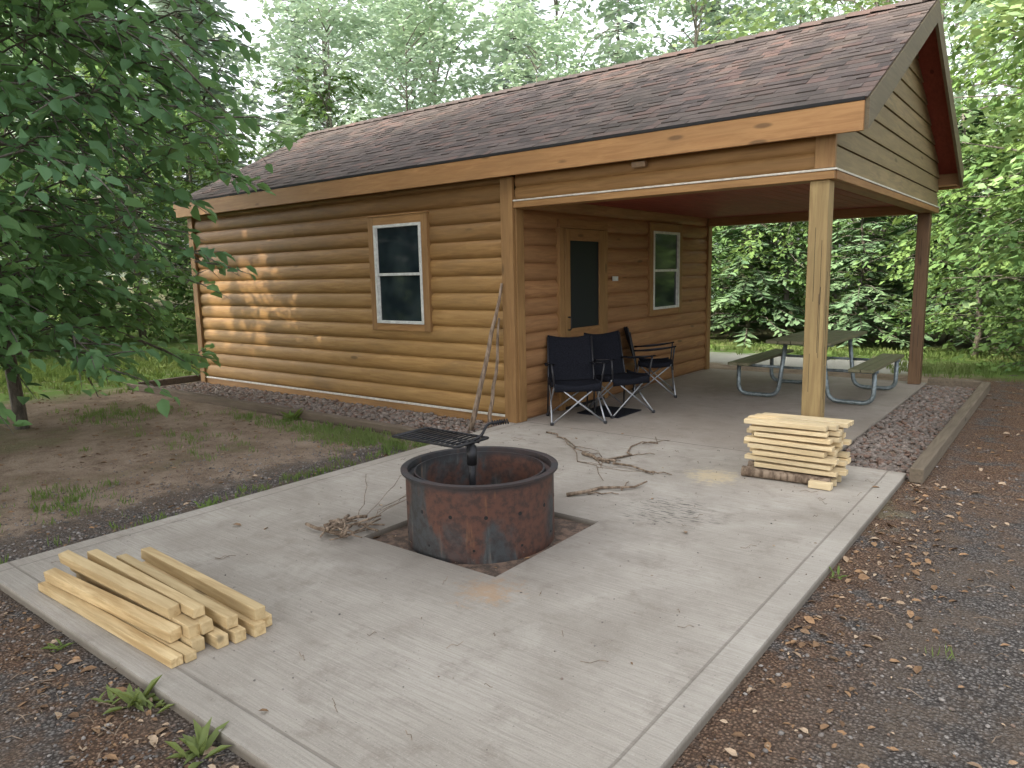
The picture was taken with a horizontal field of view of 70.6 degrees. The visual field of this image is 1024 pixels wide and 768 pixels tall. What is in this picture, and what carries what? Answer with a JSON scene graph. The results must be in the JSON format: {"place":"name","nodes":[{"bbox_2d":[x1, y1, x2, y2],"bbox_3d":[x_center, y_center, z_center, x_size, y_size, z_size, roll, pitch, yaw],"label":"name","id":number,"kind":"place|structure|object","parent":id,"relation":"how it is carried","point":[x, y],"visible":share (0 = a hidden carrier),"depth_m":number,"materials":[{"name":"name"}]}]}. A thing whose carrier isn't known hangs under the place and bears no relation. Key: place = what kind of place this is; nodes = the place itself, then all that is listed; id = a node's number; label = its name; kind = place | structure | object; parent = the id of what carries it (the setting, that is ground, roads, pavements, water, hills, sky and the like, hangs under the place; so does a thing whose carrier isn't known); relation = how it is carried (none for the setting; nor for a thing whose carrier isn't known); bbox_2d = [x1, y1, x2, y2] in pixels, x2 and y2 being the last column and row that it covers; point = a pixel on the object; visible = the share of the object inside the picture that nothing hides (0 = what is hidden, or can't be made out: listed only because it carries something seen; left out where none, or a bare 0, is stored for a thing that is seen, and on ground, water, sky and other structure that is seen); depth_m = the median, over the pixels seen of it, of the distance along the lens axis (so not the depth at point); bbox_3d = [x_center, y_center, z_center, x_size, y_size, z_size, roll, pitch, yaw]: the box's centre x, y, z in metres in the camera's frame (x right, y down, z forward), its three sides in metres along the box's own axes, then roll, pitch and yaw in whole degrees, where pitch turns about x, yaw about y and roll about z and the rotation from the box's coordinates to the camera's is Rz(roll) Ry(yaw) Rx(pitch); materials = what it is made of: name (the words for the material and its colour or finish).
{"place":"outdoors","nodes":[
{"label":"outdoors","id":0,"kind":"place"},
{"bbox_2d":[0,339,1022,414],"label":"lawn","id":1,"kind":"structure","parent":0,"point":[147,367],"depth_m":13.06,"materials":[{"name":"green plant"}]},
{"bbox_2d":[0,252,1023,767],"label":"ground","id":2,"kind":"structure","parent":0,"point":[964,722],"depth_m":3.68,"materials":[{"name":"brown soil"}]},
{"bbox_2d":[41,638,72,651],"bbox_3d":[-2.092,1.199,3.323,0.109,0.044,0.098,3,10,25],"label":"weed plant","id":3,"kind":"object","parent":2,"relation":"on","point":[56,647],"visible":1,"depth_m":3.32,"materials":[{"name":"green plant"}]},
{"bbox_2d":[90,684,120,705],"bbox_3d":[-1.615,1.245,2.891,0.125,0.061,0.070,-2,9,-7],"label":"weed plant","id":4,"kind":"object","parent":2,"relation":"on","point":[110,695],"visible":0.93,"depth_m":2.89,"materials":[{"name":"green plant"}]},
{"bbox_2d":[0,600,223,767],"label":"loose grit","id":5,"kind":"object","parent":2,"relation":"on","point":[132,757],"visible":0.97,"depth_m":2.83,"materials":[{"name":"grey gravel"}]},
{"bbox_2d":[102,675,161,714],"bbox_3d":[-1.477,1.228,2.853,0.228,0.100,0.172,-1,9,4],"label":"weed plant","id":6,"kind":"object","parent":2,"relation":"on","point":[130,696],"visible":0.97,"depth_m":2.86,"materials":[{"name":"green plant"}]},
{"bbox_2d":[133,699,173,713],"bbox_3d":[-1.403,1.254,2.854,0.218,0.046,0.097,2,9,20],"label":"weed plant","id":7,"kind":"object","parent":2,"relation":"on","point":[150,704],"visible":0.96,"depth_m":2.84,"materials":[{"name":"green plant"}]},
{"bbox_2d":[0,0,308,433],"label":"beech tree","id":8,"kind":"object","parent":2,"relation":"on","point":[98,102],"visible":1,"depth_m":7.91,"materials":[{"name":"green plant"}]},
{"bbox_2d":[178,735,194,758],"bbox_3d":[-1.157,1.284,2.592,0.106,0.055,0.122,5,11,38],"label":"weed plant","id":9,"kind":"object","parent":2,"relation":"on","point":[183,740],"visible":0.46,"depth_m":2.58,"materials":[{"name":"green plant"}]},
{"bbox_2d":[165,717,231,767],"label":"weed plant","id":10,"kind":"object","parent":2,"relation":"on","point":[200,744],"visible":1,"depth_m":2.56,"materials":[{"name":"green plant"}]},
{"bbox_2d":[194,499,217,507],"bbox_3d":[-2.252,0.887,5.321,0.173,0.070,0.180,-5,9,-24],"label":"weed plant","id":11,"kind":"object","parent":2,"relation":"on","point":[208,503],"visible":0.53,"depth_m":5.33,"materials":[{"name":"green plant"}]},
{"bbox_2d":[0,421,418,560],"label":"loose grit","id":12,"kind":"object","parent":2,"relation":"on","point":[78,532],"visible":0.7,"depth_m":5.74,"materials":[{"name":"gravel"}]},
{"bbox_2d":[127,374,449,439],"bbox_3d":[-2.901,0.201,9.845,6.840,0.100,1.480,5,11,38],"label":"landscape timber edging","id":13,"kind":"object","parent":2,"relation":"on","point":[379,427],"visible":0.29,"depth_m":9.12,"materials":[{"name":"brown wood"}]},
{"bbox_2d":[280,407,309,421],"bbox_3d":[-2.632,0.355,8.613,0.331,0.152,0.381,5,11,38],"label":"weed plant","id":14,"kind":"object","parent":2,"relation":"on","point":[290,415],"visible":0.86,"depth_m":8.59,"materials":[{"name":"green plant"}]},
{"bbox_2d":[162,381,499,436],"bbox_3d":[-2.870,0.268,9.618,6.540,0.059,0.969,5,11,38],"label":"gravel bed","id":15,"kind":"object","parent":2,"relation":"on","point":[430,419],"visible":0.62,"depth_m":9.26,"materials":[{"name":"grey gravel"}]},
{"bbox_2d":[468,283,502,430],"bbox_3d":[-0.264,-0.285,7.721,0.479,1.561,0.142,-7,11,-36],"label":"leaning stick","id":16,"kind":"object","parent":15,"relation":"on","point":[479,391],"visible":0.94,"depth_m":7.75,"materials":[{"name":"brown wood"}]},
{"bbox_2d":[0,422,905,767],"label":"concrete patio","id":17,"kind":"structure","parent":2,"relation":"on","point":[616,708],"depth_m":3.50,"materials":[{"name":"grey concrete"}]},
{"bbox_2d":[38,547,271,668],"bbox_3d":[-1.788,1.025,3.626,1.411,0.184,0.578,5,11,38],"label":"lumber pile","id":18,"kind":"object","parent":17,"relation":"on","point":[165,609],"visible":1,"depth_m":3.42,"materials":[{"name":"beige wood"}]},
{"bbox_2d":[305,475,405,539],"bbox_3d":[-0.966,0.792,4.811,0.508,0.245,0.858,4,10,31],"label":"kindling pile","id":19,"kind":"object","parent":17,"relation":"on","point":[338,523],"visible":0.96,"depth_m":4.62,"materials":[{"name":"brown plant"}]},
{"bbox_2d":[120,417,891,767],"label":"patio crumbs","id":20,"kind":"object","parent":17,"relation":"on","point":[456,605],"visible":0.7,"depth_m":3.98,"materials":[{"name":"brown"}]},
{"bbox_2d":[741,412,853,490],"bbox_3d":[2.188,0.501,5.585,0.772,0.462,0.429,5,11,38],"label":"firewood stack","id":21,"kind":"object","parent":17,"relation":"on","point":[797,449],"visible":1,"depth_m":5.46,"materials":[{"name":"beige wood"}]},
{"bbox_2d":[0,401,955,660],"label":"grass","id":22,"kind":"structure","parent":2,"relation":"on","point":[367,437],"depth_m":7.28,"materials":[{"name":"green plant"}]},
{"bbox_2d":[372,517,591,576],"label":"fire pit soil","id":23,"kind":"structure","parent":2,"relation":"on","point":[564,529],"depth_m":4.56,"materials":[{"name":"brown soil"}]},
{"bbox_2d":[392,419,557,563],"bbox_3d":[-0.231,0.596,4.589,1.062,0.758,0.988,5,11,38],"label":"fire ring","id":24,"kind":"object","parent":23,"relation":"on","point":[470,502],"visible":0.99,"depth_m":4.26,"materials":[{"name":"metal"}]},
{"bbox_2d":[0,418,1022,767],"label":"twig litter","id":25,"kind":"object","parent":2,"relation":"on","point":[376,632],"visible":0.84,"depth_m":3.36,"materials":[{"name":"brown plant"}]},
{"bbox_2d":[0,0,1023,346],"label":"forest trees","id":26,"kind":"object","parent":2,"relation":"on","point":[424,30],"visible":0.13,"depth_m":24.77,"materials":[{"name":"green plant"}]},
{"bbox_2d":[0,0,1023,374],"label":"forest understory","id":27,"kind":"object","parent":2,"relation":"on","point":[1010,238],"visible":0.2,"depth_m":13.72,"materials":[{"name":"green plant"}]},
{"bbox_2d":[0,387,1023,767],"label":"fallen leaves","id":28,"kind":"object","parent":2,"relation":"on","point":[730,751],"depth_m":3.62,"materials":[{"name":"brown plant"}]},
{"bbox_2d":[172,0,963,423],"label":"log cabin","id":29,"kind":"object","parent":2,"relation":"on","point":[384,256],"visible":0.96,"depth_m":8.44,"materials":[{"name":"brown wood"}]},
{"bbox_2d":[366,211,433,331],"bbox_3d":[-1.362,-1.345,8.759,1.040,1.395,0.074,5,11,38],"label":"window front","id":30,"kind":"structure","parent":29,"relation":"in","point":[399,244],"depth_m":8.73,"materials":[{"name":"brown wood"}]},
{"bbox_2d":[555,219,607,410],"bbox_3d":[0.892,-0.853,8.818,0.118,2.230,1.080,5,11,38],"label":"screen door","id":31,"kind":"structure","parent":29,"relation":"in","point":[582,260],"depth_m":8.72,"materials":[{"name":"brown wood"}]},
{"bbox_2d":[646,222,683,315],"bbox_3d":[2.219,-1.660,10.468,0.074,1.295,1.050,5,11,38],"label":"window porch","id":32,"kind":"structure","parent":29,"relation":"in","point":[664,249],"depth_m":10.43,"materials":[{"name":"brown wood"}]},
{"bbox_2d":[524,368,926,451],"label":"porch slab","id":33,"kind":"structure","parent":2,"relation":"on","point":[710,407],"depth_m":8.53,"materials":[{"name":"concrete"}]},
{"bbox_2d":[544,334,608,425],"bbox_3d":[0.686,-0.068,8.034,0.655,0.920,0.690,-2,9,-4],"label":"folding camp chair","id":34,"kind":"object","parent":33,"relation":"on","point":[570,363],"visible":1,"depth_m":8.24,"materials":[{"name":"fabric"}]},
{"bbox_2d":[577,405,640,417],"bbox_3d":[1.135,0.320,8.431,0.550,0.012,0.550,5,11,38],"label":"door mat","id":35,"kind":"object","parent":33,"relation":"on","point":[622,412],"depth_m":8.38,"materials":[{"name":"black fabric"}]},
{"bbox_2d":[584,330,656,418],"bbox_3d":[1.213,-0.137,8.418,0.655,0.920,0.690,-6,10,-28],"label":"folding camp chair","id":36,"kind":"object","parent":33,"relation":"on","point":[607,347],"visible":0.91,"depth_m":8.58,"materials":[{"name":"fabric"}]},
{"bbox_2d":[624,327,676,397],"bbox_3d":[1.825,-0.325,9.576,0.690,0.920,0.655,0,9,10],"label":"folding camp chair","id":37,"kind":"object","parent":33,"relation":"on","point":[660,363],"visible":0.92,"depth_m":9.38,"materials":[{"name":"fabric"}]},
{"bbox_2d":[728,330,903,404],"bbox_3d":[3.950,-0.256,9.338,1.685,0.745,1.830,5,11,38],"label":"picnic table","id":38,"kind":"object","parent":33,"relation":"on","point":[874,366],"visible":0.83,"depth_m":9.11,"materials":[{"name":"green wood"}]},
{"bbox_2d":[710,222,806,348],"bbox_3d":[5.372,-3.098,16.385,3.550,4.509,3.496,-5,9,-22],"label":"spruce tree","id":39,"kind":"object","parent":2,"relation":"on","point":[745,335],"visible":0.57,"depth_m":16.19,"materials":[{"name":"green plant"}]},
{"bbox_2d":[829,565,846,578],"bbox_3d":[1.766,1.022,3.926,0.099,0.051,0.087,0,9,10],"label":"weed plant","id":40,"kind":"object","parent":2,"relation":"on","point":[838,572],"visible":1,"depth_m":3.94,"materials":[{"name":"green plant"}]},
{"bbox_2d":[700,417,1023,767],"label":"loose grit","id":41,"kind":"object","parent":2,"relation":"on","point":[828,753],"visible":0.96,"depth_m":3.02,"materials":[{"name":"grey gravel"}]},
{"bbox_2d":[799,217,931,353],"bbox_3d":[7.336,-2.549,14.886,2.914,3.758,2.958,-8,11,-37],"label":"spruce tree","id":42,"kind":"object","parent":2,"relation":"on","point":[853,318],"visible":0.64,"depth_m":14.77,"materials":[{"name":"green plant"}]},
{"bbox_2d":[844,385,976,479],"bbox_3d":[4.431,0.382,7.842,0.716,0.062,5.194,5,11,38],"label":"gravel bed","id":43,"kind":"object","parent":2,"relation":"on","point":[916,429],"visible":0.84,"depth_m":7.26,"materials":[{"name":"grey gravel"}]},
{"bbox_2d":[845,103,1023,346],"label":"spruce tree","id":44,"kind":"object","parent":2,"relation":"on","point":[975,123],"visible":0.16,"depth_m":14.81,"materials":[{"name":"green plant"}]},
{"bbox_2d":[909,378,990,483],"bbox_3d":[4.502,0.335,7.843,0.740,0.120,5.330,5,11,38],"label":"landscape timber edging","id":45,"kind":"object","parent":2,"relation":"on","point":[924,464],"visible":0.94,"depth_m":6.98,"materials":[{"name":"brown wood"}]},
{"bbox_2d":[5,0,1021,257],"label":"sky","id":46,"kind":"structure","parent":0,"point":[238,6],"materials":[{"name":"white"}]}
]}

